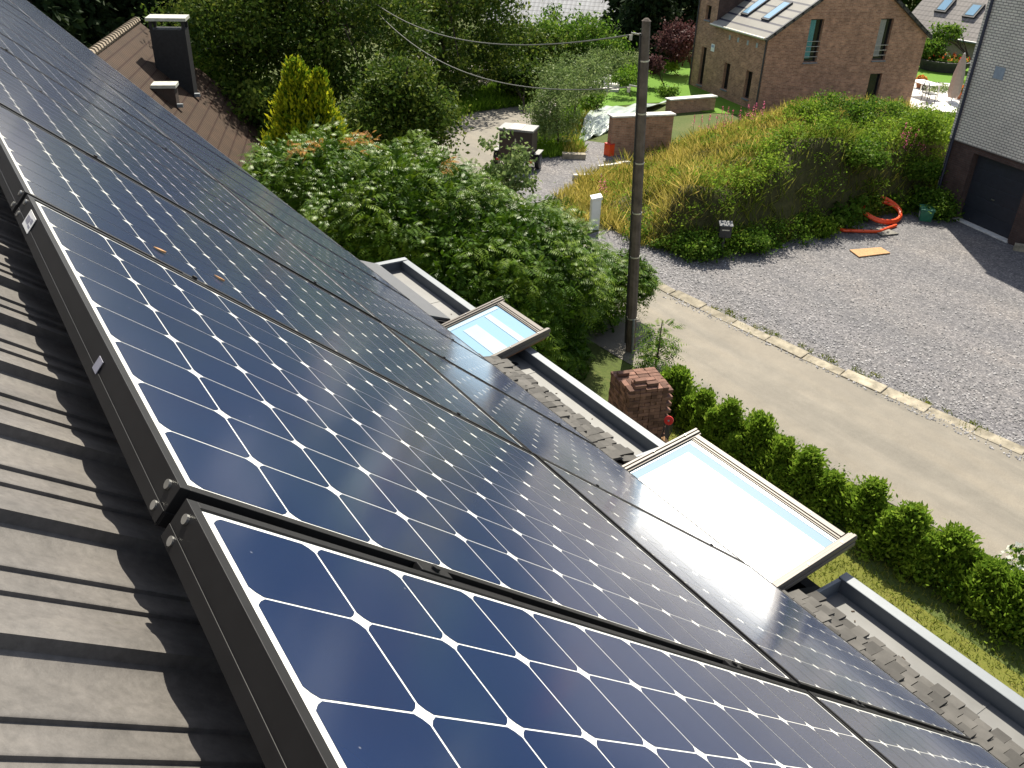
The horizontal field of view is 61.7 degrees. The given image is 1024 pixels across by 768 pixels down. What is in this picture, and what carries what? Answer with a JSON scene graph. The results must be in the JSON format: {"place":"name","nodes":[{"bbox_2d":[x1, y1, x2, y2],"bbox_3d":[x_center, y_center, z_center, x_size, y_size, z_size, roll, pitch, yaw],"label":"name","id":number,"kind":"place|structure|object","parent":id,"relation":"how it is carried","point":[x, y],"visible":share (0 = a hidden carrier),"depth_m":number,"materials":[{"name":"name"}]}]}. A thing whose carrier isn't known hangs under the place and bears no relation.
{"place":"outdoors","nodes":[
{"label":"outdoors","id":0,"kind":"place"},
{"bbox_2d":[513,141,655,202],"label":"gravel driveway","id":1,"kind":"structure","parent":0,"point":[556,170],"depth_m":30.46,"materials":[{"name":"gravel"}]},
{"bbox_2d":[493,122,543,168],"bbox_3d":[0.356,-8.612,30.631,1.706,1.408,2.102,9,31,12],"label":"trailer","id":2,"kind":"object","parent":1,"relation":"on","point":[527,133],"visible":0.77,"depth_m":29.78,"materials":[{"name":"grey metal"}]},
{"bbox_2d":[219,0,1023,677],"bbox_3d":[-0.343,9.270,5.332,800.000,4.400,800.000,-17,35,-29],"label":"ground","id":3,"kind":"structure","parent":0,"point":[601,366],"depth_m":15.78,"materials":[{"name":"green plant"}]},
{"bbox_2d":[27,0,92,47],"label":"dark conifer","id":4,"kind":"object","parent":3,"relation":"on","point":[62,14],"visible":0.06,"depth_m":35.39,"materials":[{"name":"green plant"}]},
{"bbox_2d":[76,0,130,44],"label":"dark conifer","id":5,"kind":"object","parent":3,"relation":"on","point":[98,29],"visible":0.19,"depth_m":38.05,"materials":[{"name":"green plant"}]},
{"bbox_2d":[88,14,262,167],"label":"house","id":6,"kind":"structure","parent":3,"relation":"on","point":[155,62],"depth_m":26.42,"materials":[{"name":"brown tile"}]},
{"bbox_2d":[124,0,227,75],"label":"dark conifer","id":7,"kind":"object","parent":3,"relation":"on","point":[148,4],"visible":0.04,"depth_m":39.71,"materials":[{"name":"green plant"}]},
{"bbox_2d":[211,66,283,163],"bbox_3d":[-8.879,-8.759,30.827,4.427,4.668,6.055,-17,35,-29],"label":"leafy shrub","id":8,"kind":"object","parent":3,"relation":"on","point":[256,95],"visible":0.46,"depth_m":29.69,"materials":[{"name":"green plant"}]},
{"bbox_2d":[131,0,370,81],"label":"tall tree","id":9,"kind":"object","parent":3,"relation":"on","point":[235,19],"visible":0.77,"depth_m":30.48,"materials":[{"name":"green plant"}]},
{"bbox_2d":[255,54,338,184],"bbox_3d":[-6.125,-6.852,24.682,3.872,4.984,3.417,4,30,2],"label":"golden cypress","id":10,"kind":"object","parent":3,"relation":"on","point":[289,111],"visible":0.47,"depth_m":23.72,"materials":[{"name":"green plant"}]},
{"bbox_2d":[296,65,350,157],"bbox_3d":[-5.306,-6.742,24.560,2.258,4.597,2.362,-17,35,-29],"label":"golden cypress","id":11,"kind":"object","parent":3,"relation":"on","point":[320,98],"visible":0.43,"depth_m":23.74,"materials":[{"name":"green plant"}]},
{"bbox_2d":[199,0,458,116],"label":"tall tree","id":12,"kind":"object","parent":3,"relation":"on","point":[367,25],"visible":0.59,"depth_m":31.75,"materials":[{"name":"green plant"}]},
{"bbox_2d":[334,39,479,162],"bbox_3d":[-3.753,-9.046,28.221,5.415,4.614,5.016,-17,35,-29],"label":"leafy tree","id":13,"kind":"object","parent":3,"relation":"on","point":[405,106],"visible":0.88,"depth_m":27.20,"materials":[{"name":"green plant"}]},
{"bbox_2d":[356,0,546,100],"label":"tall tree","id":14,"kind":"object","parent":3,"relation":"on","point":[455,10],"visible":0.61,"depth_m":38.93,"materials":[{"name":"green plant"}]},
{"bbox_2d":[238,115,666,381],"bbox_3d":[-1.931,-3.136,18.411,9.905,4.762,6.118,13,32,18],"label":"sumac","id":15,"kind":"object","parent":3,"relation":"on","point":[459,239],"visible":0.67,"depth_m":17.17,"materials":[{"name":"green plant"}]},
{"bbox_2d":[445,80,537,114],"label":"verge grass","id":16,"kind":"structure","parent":3,"relation":"on","point":[491,100],"depth_m":38.66,"materials":[{"name":"plant"}]},
{"bbox_2d":[428,14,589,82],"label":"tall tree","id":17,"kind":"object","parent":3,"relation":"on","point":[543,48],"visible":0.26,"depth_m":43.82,"materials":[{"name":"green plant"}]},
{"bbox_2d":[0,186,1023,767],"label":"house","id":18,"kind":"structure","parent":3,"relation":"on","point":[106,656],"depth_m":1.02,"materials":[{"name":"tile"}]},
{"bbox_2d":[0,10,103,81],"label":"solar panel","id":19,"kind":"object","parent":18,"relation":"attached to","point":[42,39],"visible":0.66,"depth_m":7.36,"materials":[{"name":"glass"}]},
{"bbox_2d":[0,16,130,105],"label":"solar panel","id":20,"kind":"object","parent":18,"relation":"attached to","point":[46,48],"visible":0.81,"depth_m":6.55,"materials":[{"name":"glass"}]},
{"bbox_2d":[0,23,170,139],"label":"solar panel","id":21,"kind":"object","parent":18,"relation":"attached to","point":[23,42],"visible":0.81,"depth_m":5.70,"materials":[{"name":"glass"}]},
{"bbox_2d":[0,33,217,181],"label":"solar panel","id":22,"kind":"object","parent":18,"relation":"attached to","point":[10,46],"visible":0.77,"depth_m":4.88,"materials":[{"name":"glass"}]},
{"bbox_2d":[47,32,194,131],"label":"solar panel","id":23,"kind":"object","parent":18,"relation":"attached to","point":[115,78],"visible":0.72,"depth_m":9.69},
{"bbox_2d":[0,47,278,234],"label":"solar panel","id":24,"kind":"object","parent":18,"relation":"attached to","point":[45,84],"visible":0.7,"depth_m":4.08,"materials":[{"name":"glass"}]},
{"bbox_2d":[63,46,221,152],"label":"solar panel","id":25,"kind":"object","parent":18,"relation":"attached to","point":[80,59],"visible":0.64,"depth_m":8.95,"materials":[{"name":"glass"}]},
{"bbox_2d":[83,63,257,180],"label":"solar panel","id":26,"kind":"object","parent":18,"relation":"attached to","point":[161,116],"visible":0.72,"depth_m":8.12,"materials":[{"name":"glass"}]},
{"bbox_2d":[0,68,380,321],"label":"solar panel","id":27,"kind":"object","parent":18,"relation":"attached to","point":[26,101],"visible":0.8,"depth_m":3.19,"materials":[{"name":"glass"}]},
{"bbox_2d":[108,85,293,209],"bbox_3d":[-2.667,-2.007,7.420,1.560,0.053,1.066,31,5,-44],"label":"solar panel","id":28,"kind":"object","parent":18,"relation":"attached to","point":[193,142],"visible":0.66,"depth_m":7.42,"materials":[{"name":"glass"}]},
{"bbox_2d":[136,109,342,247],"bbox_3d":[-2.082,-1.548,6.656,1.560,0.053,1.066,31,5,-44],"label":"solar panel","id":29,"kind":"object","parent":18,"relation":"attached to","point":[191,148],"visible":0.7,"depth_m":6.60,"materials":[{"name":"glass"}]},
{"bbox_2d":[0,105,529,451],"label":"solar panel","id":30,"kind":"object","parent":18,"relation":"attached to","point":[44,166],"visible":0.8,"depth_m":2.31,"materials":[{"name":"glass"}]},
{"bbox_2d":[173,142,409,299],"bbox_3d":[-1.497,-1.088,5.893,1.560,0.054,1.066,31,5,-44],"label":"solar panel","id":31,"kind":"object","parent":18,"relation":"attached to","point":[220,177],"visible":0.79,"depth_m":5.82,"materials":[{"name":"glass"}]},
{"bbox_2d":[222,184,488,361],"bbox_3d":[-0.914,-0.626,5.130,1.560,0.053,1.066,31,5,-44],"label":"solar panel","id":32,"kind":"object","parent":18,"relation":"attached to","point":[295,237],"visible":0.69,"depth_m":5.05,"materials":[{"name":"glass"}]},
{"bbox_2d":[14,194,797,686],"bbox_3d":[-0.134,0.180,1.747,1.562,0.053,1.066,31,5,-44],"label":"solar panel","id":33,"kind":"object","parent":18,"relation":"attached to","point":[208,396],"visible":0.84,"depth_m":1.39,"materials":[{"name":"glass"}]},
{"bbox_2d":[293,244,595,445],"bbox_3d":[-0.329,-0.166,4.366,1.560,0.053,1.066,31,5,-44],"label":"solar panel","id":34,"kind":"object","parent":18,"relation":"attached to","point":[405,324],"visible":0.73,"depth_m":4.27,"materials":[{"name":"glass"}]},
{"bbox_2d":[441,296,550,364],"bbox_3d":[-0.305,-0.226,6.292,0.953,0.500,0.700,-17,35,-29],"label":"roof window","id":35,"kind":"structure","parent":18,"relation":"in","point":[493,328],"depth_m":6.31,"materials":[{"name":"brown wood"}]},
{"bbox_2d":[161,499,894,767],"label":"solar panel","id":36,"kind":"object","parent":18,"relation":"attached to","point":[328,655],"visible":1,"depth_m":0.86,"materials":[{"name":"glass"}]},
{"bbox_2d":[385,325,744,562],"bbox_3d":[0.254,0.296,3.603,1.560,0.053,1.066,31,5,-44],"label":"solar panel","id":37,"kind":"object","parent":18,"relation":"attached to","point":[535,433],"visible":0.72,"depth_m":3.48,"materials":[{"name":"glass"}]},
{"bbox_2d":[622,428,856,592],"bbox_3d":[1.008,0.831,4.534,0.900,0.506,1.180,-17,35,-29],"label":"roof window","id":38,"kind":"structure","parent":18,"relation":"in","point":[769,530],"depth_m":4.45,"materials":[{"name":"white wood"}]},
{"bbox_2d":[536,455,970,739],"bbox_3d":[0.840,0.754,2.840,1.560,0.053,1.066,31,5,-44],"label":"solar panel","id":39,"kind":"object","parent":18,"relation":"attached to","point":[803,648],"visible":0.66,"depth_m":2.65,"materials":[{"name":"glass"}]},
{"bbox_2d":[808,691,1008,767],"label":"solar panel","id":40,"kind":"object","parent":18,"relation":"attached to","point":[896,742],"visible":0.73,"depth_m":2.14,"materials":[{"name":"glass"}]},
{"bbox_2d":[477,127,554,194],"bbox_3d":[-0.152,-5.808,24.532,2.257,2.816,2.071,24,37,33],"label":"roadside shrub","id":41,"kind":"object","parent":3,"relation":"on","point":[513,164],"visible":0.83,"depth_m":24.23,"materials":[{"name":"green plant"}]},
{"bbox_2d":[486,55,550,113],"bbox_3d":[0.554,-13.855,39.182,3.390,2.293,4.094,-17,35,-29],"label":"leafy shrub","id":42,"kind":"object","parent":3,"relation":"on","point":[522,74],"visible":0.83,"depth_m":38.58,"materials":[{"name":"green plant"}]},
{"bbox_2d":[506,60,592,144],"bbox_3d":[1.599,-10.505,32.459,2.796,3.166,3.235,12,31,17],"label":"willow shrub","id":43,"kind":"object","parent":3,"relation":"on","point":[546,97],"visible":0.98,"depth_m":32.09,"materials":[{"name":"green plant"}]},
{"bbox_2d":[483,0,618,33],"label":"house","id":44,"kind":"structure","parent":3,"relation":"on","point":[588,6],"depth_m":60.63,"materials":[{"name":"tile"}]},
{"bbox_2d":[529,91,605,158],"bbox_3d":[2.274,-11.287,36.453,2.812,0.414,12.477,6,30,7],"label":"shrub","id":45,"kind":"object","parent":3,"relation":"on","point":[551,149],"depth_m":32.98,"materials":[{"name":"plant"}]},
{"bbox_2d":[525,44,617,116],"bbox_3d":[2.767,-12.529,36.010,4.598,3.212,3.575,-17,35,-29],"label":"willow shrub","id":46,"kind":"object","parent":3,"relation":"on","point":[599,83],"visible":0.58,"depth_m":35.51,"materials":[{"name":"green plant"}]},
{"bbox_2d":[523,0,637,76],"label":"tall tree","id":47,"kind":"object","parent":3,"relation":"on","point":[582,28],"visible":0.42,"depth_m":45.68,"materials":[{"name":"green plant"}]},
{"bbox_2d":[549,161,650,246],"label":"dry grass","id":48,"kind":"structure","parent":3,"relation":"on","point":[562,193],"depth_m":27.60,"materials":[{"name":"plant"}]},
{"bbox_2d":[577,42,638,80],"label":"willow shrub","id":49,"kind":"object","parent":3,"relation":"on","point":[616,57],"visible":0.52,"depth_m":44.16,"materials":[{"name":"green plant"}]},
{"bbox_2d":[580,100,665,140],"bbox_3d":[4.062,-11.733,37.389,2.384,0.389,9.741,17,33,24],"label":"tarp","id":50,"kind":"object","parent":3,"relation":"on","point":[599,123],"visible":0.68,"depth_m":36.36,"materials":[{"name":"plastic"}]},
{"bbox_2d":[624,18,650,352],"bbox_3d":[2.385,-3.480,16.728,0.818,6.788,0.247,-10,32,-20],"label":"utility pole","id":51,"kind":"object","parent":3,"relation":"on","point":[637,189],"visible":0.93,"depth_m":16.48,"materials":[{"name":"wood"}]},
{"bbox_2d":[608,367,672,439],"bbox_3d":[2.272,0.408,15.371,0.850,1.219,0.870,-6,31,-15],"label":"brick stack","id":52,"kind":"object","parent":3,"relation":"on","point":[648,408],"visible":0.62,"depth_m":14.97,"materials":[{"name":"brick"}]},
{"bbox_2d":[607,111,675,154],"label":"garden wall","id":53,"kind":"structure","parent":3,"relation":"on","point":[621,129],"depth_m":32.04,"materials":[{"name":"brick"}]},
{"bbox_2d":[610,0,681,62],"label":"dark conifer","id":54,"kind":"object","parent":3,"relation":"on","point":[637,12],"visible":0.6,"depth_m":48.69,"materials":[{"name":"green plant"}]},
{"bbox_2d":[629,328,686,371],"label":"sumac sapling","id":55,"kind":"object","parent":3,"relation":"on","point":[649,359],"visible":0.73,"depth_m":17.14,"materials":[{"name":"green plant"}]},
{"bbox_2d":[631,318,685,366],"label":"sumac sapling","id":56,"kind":"object","parent":3,"relation":"on","point":[662,342],"visible":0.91,"depth_m":17.45,"materials":[{"name":"green plant"}]},
{"bbox_2d":[649,0,698,51],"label":"dark conifer","id":57,"kind":"object","parent":3,"relation":"on","point":[690,13],"visible":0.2,"depth_m":51.50,"materials":[{"name":"green plant"}]},
{"bbox_2d":[660,363,700,423],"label":"thuja","id":58,"kind":"object","parent":3,"relation":"on","point":[677,378],"visible":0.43,"depth_m":15.99,"materials":[{"name":"green plant"}]},
{"bbox_2d":[665,94,717,112],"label":"garden wall","id":59,"kind":"structure","parent":3,"relation":"on","point":[685,104],"depth_m":39.01,"materials":[{"name":"brick"}]},
{"bbox_2d":[675,387,718,441],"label":"thuja","id":60,"kind":"object","parent":3,"relation":"on","point":[698,403],"visible":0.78,"depth_m":15.46,"materials":[{"name":"green plant"}]},
{"bbox_2d":[699,395,749,460],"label":"thuja","id":61,"kind":"object","parent":3,"relation":"on","point":[725,417],"visible":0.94,"depth_m":14.94,"materials":[{"name":"green plant"}]},
{"bbox_2d":[559,93,955,256],"bbox_3d":[11.320,-9.006,31.256,23.980,2.778,13.860,-17,35,-29],"label":"earth mound","id":62,"kind":"object","parent":3,"relation":"on","point":[786,204],"visible":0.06,"depth_m":25.05,"materials":[{"name":"plant"}]},
{"bbox_2d":[774,96,838,127],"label":"bush","id":63,"kind":"object","parent":62,"relation":"on","point":[807,107],"visible":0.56,"depth_m":30.89,"materials":[{"name":"green plant"}]},
{"bbox_2d":[795,207,847,240],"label":"bush","id":64,"kind":"object","parent":62,"relation":"on","point":[826,227],"visible":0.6,"depth_m":24.94,"materials":[{"name":"green plant"}]},
{"bbox_2d":[800,89,884,130],"bbox_3d":[11.837,-9.953,31.101,3.148,1.583,2.926,-17,35,-29],"label":"bush","id":65,"kind":"object","parent":62,"relation":"on","point":[845,105],"visible":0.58,"depth_m":30.79,"materials":[{"name":"green plant"}]},
{"bbox_2d":[841,132,900,171],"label":"bush","id":66,"kind":"object","parent":62,"relation":"on","point":[876,159],"visible":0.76,"depth_m":25.65,"materials":[{"name":"green plant"}]},
{"bbox_2d":[841,94,911,128],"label":"bush","id":67,"kind":"object","parent":62,"relation":"on","point":[893,106],"visible":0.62,"depth_m":31.04,"materials":[{"name":"green plant"}]},
{"bbox_2d":[895,102,952,145],"bbox_3d":[13.250,-8.291,27.401,2.046,1.245,2.345,-5,31,-12],"label":"bush","id":68,"kind":"object","parent":62,"relation":"on","point":[932,122],"visible":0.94,"depth_m":27.18,"materials":[{"name":"green plant"}]},
{"bbox_2d":[901,150,948,183],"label":"bush","id":69,"kind":"object","parent":62,"relation":"on","point":[933,169],"visible":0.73,"depth_m":27.21,"materials":[{"name":"green plant"}]},
{"bbox_2d":[558,97,957,254],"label":"leafy weeds","id":70,"kind":"object","parent":3,"relation":"on","point":[770,157],"visible":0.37,"depth_m":25.24,"materials":[{"name":"green plant"}]},
{"bbox_2d":[737,408,784,472],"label":"thuja","id":71,"kind":"object","parent":3,"relation":"on","point":[760,431],"visible":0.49,"depth_m":14.66,"materials":[{"name":"green plant"}]},
{"bbox_2d":[745,435,798,495],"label":"thuja","id":72,"kind":"object","parent":3,"relation":"on","point":[783,449],"visible":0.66,"depth_m":14.28,"materials":[{"name":"green plant"}]},
{"bbox_2d":[621,183,927,260],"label":"foot weeds","id":73,"kind":"object","parent":3,"relation":"on","point":[846,215],"visible":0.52,"depth_m":24.92,"materials":[{"name":"green plant"}]},
{"bbox_2d":[762,443,828,504],"bbox_3d":[4.752,1.380,14.144,0.931,1.017,1.407,-17,35,-29],"label":"thuja","id":74,"kind":"object","parent":3,"relation":"on","point":[808,464],"visible":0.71,"depth_m":13.87,"materials":[{"name":"green plant"}]},
{"bbox_2d":[589,211,1023,460],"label":"gravel yard","id":75,"kind":"structure","parent":3,"relation":"on","point":[915,245],"depth_m":21.20,"materials":[{"name":"gravel"}]},
{"bbox_2d":[664,224,728,262],"bbox_3d":[5.037,-3.846,23.271,1.798,0.867,1.814,7,30,8],"label":"bush","id":76,"kind":"object","parent":75,"relation":"on","point":[689,247],"visible":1,"depth_m":22.99,"materials":[{"name":"green plant"}]},
{"bbox_2d":[727,221,783,253],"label":"bush","id":77,"kind":"object","parent":75,"relation":"on","point":[751,239],"visible":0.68,"depth_m":23.45,"materials":[{"name":"green plant"}]},
{"bbox_2d":[709,305,1002,440],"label":"kerb weeds","id":78,"kind":"object","parent":75,"relation":"on","point":[856,371],"visible":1,"depth_m":18.27,"materials":[{"name":"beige plant"}]},
{"bbox_2d":[837,195,902,232],"bbox_3d":[10.902,-5.161,26.084,2.908,0.625,1.353,-21,37,-34],"label":"hose","id":79,"kind":"object","parent":75,"relation":"on","point":[896,207],"visible":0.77,"depth_m":26.15,"materials":[{"name":"orange plastic"}]},
{"bbox_2d":[906,183,965,222],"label":"bush","id":80,"kind":"object","parent":75,"relation":"on","point":[944,212],"visible":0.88,"depth_m":26.69,"materials":[{"name":"green plant"}]},
{"bbox_2d":[688,0,932,111],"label":"house","id":81,"kind":"structure","parent":3,"relation":"on","point":[751,53],"depth_m":39.73,"materials":[{"name":"brick"}]},
{"bbox_2d":[802,19,822,63],"bbox_3d":[13.610,-15.497,38.784,0.760,1.890,0.230,-7,31,-16],"label":"window","id":82,"kind":"structure","parent":81,"relation":"in","point":[815,26],"depth_m":38.86,"materials":[{"name":"teal glass"}]},
{"bbox_2d":[871,18,891,61],"bbox_3d":[17.182,-15.969,39.824,0.780,1.880,0.230,-7,31,-16],"label":"window","id":83,"kind":"structure","parent":81,"relation":"in","point":[885,24],"depth_m":39.92,"materials":[{"name":"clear glass"}]},
{"bbox_2d":[799,468,856,530],"bbox_3d":[5.090,1.731,13.720,0.979,0.852,1.592,-17,35,-29],"label":"thuja","id":84,"kind":"object","parent":3,"relation":"on","point":[830,482],"visible":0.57,"depth_m":13.53,"materials":[{"name":"green plant"}]},
{"bbox_2d":[645,275,1023,454],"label":"kerb","id":85,"kind":"structure","parent":3,"relation":"on","point":[859,379],"depth_m":17.73,"materials":[{"name":"concrete"}]},
{"bbox_2d":[671,375,1023,648],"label":"hedge undergrowth","id":86,"kind":"object","parent":3,"relation":"on","point":[930,577],"visible":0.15,"depth_m":12.82,"materials":[{"name":"green plant"}]},
{"bbox_2d":[820,472,906,571],"bbox_3d":[5.437,2.010,13.013,1.229,1.095,1.488,4,30,3],"label":"thuja","id":87,"kind":"object","parent":3,"relation":"on","point":[867,499],"visible":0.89,"depth_m":12.94,"materials":[{"name":"green plant"}]},
{"bbox_2d":[853,499,945,588],"bbox_3d":[5.761,2.212,12.677,1.134,1.101,1.601,-17,35,-29],"label":"thuja","id":88,"kind":"object","parent":3,"relation":"on","point":[918,520],"visible":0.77,"depth_m":12.43,"materials":[{"name":"green plant"}]},
{"bbox_2d":[928,21,970,59],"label":"garden tree","id":89,"kind":"object","parent":3,"relation":"on","point":[954,31],"visible":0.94,"depth_m":51.21,"materials":[{"name":"green plant"}]},
{"bbox_2d":[912,0,987,58],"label":"house","id":90,"kind":"structure","parent":3,"relation":"on","point":[970,13],"depth_m":54.22,"materials":[{"name":"grey tile"}]},
{"bbox_2d":[916,520,984,604],"bbox_3d":[6.343,2.446,12.363,1.095,1.047,1.294,2,30,-1],"label":"thuja","id":91,"kind":"object","parent":3,"relation":"on","point":[958,543],"visible":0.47,"depth_m":12.09,"materials":[{"name":"green plant"}]},
{"bbox_2d":[935,549,1023,643],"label":"thuja","id":92,"kind":"object","parent":3,"relation":"on","point":[990,567],"visible":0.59,"depth_m":11.70,"materials":[{"name":"green plant"}]},
{"bbox_2d":[936,0,1023,245],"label":"building","id":93,"kind":"structure","parent":3,"relation":"on","point":[983,163],"depth_m":25.16,"materials":[{"name":"brick"}]},
{"bbox_2d":[960,155,1023,237],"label":"garage door","id":94,"kind":"structure","parent":93,"relation":"in","point":[996,189],"depth_m":25.64,"materials":[{"name":"metal"}]},
{"bbox_2d":[936,565,1023,654],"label":"thuja","id":95,"kind":"object","parent":3,"relation":"on","point":[1010,597],"visible":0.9,"depth_m":11.52,"materials":[{"name":"green plant"}]},
{"bbox_2d":[997,541,1023,573],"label":"yarrow","id":96,"kind":"object","parent":3,"relation":"on","point":[1019,556],"visible":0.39,"depth_m":12.24,"materials":[{"name":"white plant"}]},
{"bbox_2d":[599,60,759,115],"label":"lawn","id":97,"kind":"structure","parent":0,"point":[622,96],"depth_m":42.57,"materials":[{"name":"plant"}]},
{"bbox_2d":[650,14,695,69],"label":"purple tree","id":98,"kind":"object","parent":97,"relation":"on","point":[679,48],"visible":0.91,"depth_m":46.17,"materials":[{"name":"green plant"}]},
{"bbox_2d":[413,59,1023,564],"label":"road","id":99,"kind":"structure","parent":0,"point":[947,473],"depth_m":16.30,"materials":[{"name":"concrete"}]},
{"bbox_2d":[559,91,925,249],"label":"dry grass","id":100,"kind":"structure","parent":0,"point":[671,157],"depth_m":27.85,"materials":[{"name":"plant"}]},
{"bbox_2d":[669,420,1023,697],"bbox_3d":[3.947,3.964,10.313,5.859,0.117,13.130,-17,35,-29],"label":"garden grass","id":101,"kind":"structure","parent":0,"point":[905,589],"depth_m":11.94,"materials":[{"name":"plant"}]},
{"bbox_2d":[910,82,963,111],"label":"terrace paving","id":102,"kind":"structure","parent":0,"point":[940,100],"depth_m":43.30,"materials":[{"name":"white stone"}]},
{"bbox_2d":[945,53,965,102],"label":"parasol","id":103,"kind":"object","parent":102,"relation":"on","point":[956,85],"visible":1,"depth_m":42.36,"materials":[{"name":"beige fabric"}]},
{"bbox_2d":[916,66,968,82],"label":"garden lawn","id":104,"kind":"structure","parent":0,"point":[938,77],"depth_m":49.63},
{"bbox_2d":[921,33,961,59],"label":"leafy shrub","id":105,"kind":"object","parent":104,"relation":"on","point":[934,47],"visible":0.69,"depth_m":50.70,"materials":[{"name":"green plant"}]},
{"bbox_2d":[919,52,970,72],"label":"planter","id":106,"kind":"object","parent":104,"relation":"on","point":[942,64],"visible":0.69,"depth_m":50.41,"materials":[{"name":"stone"}]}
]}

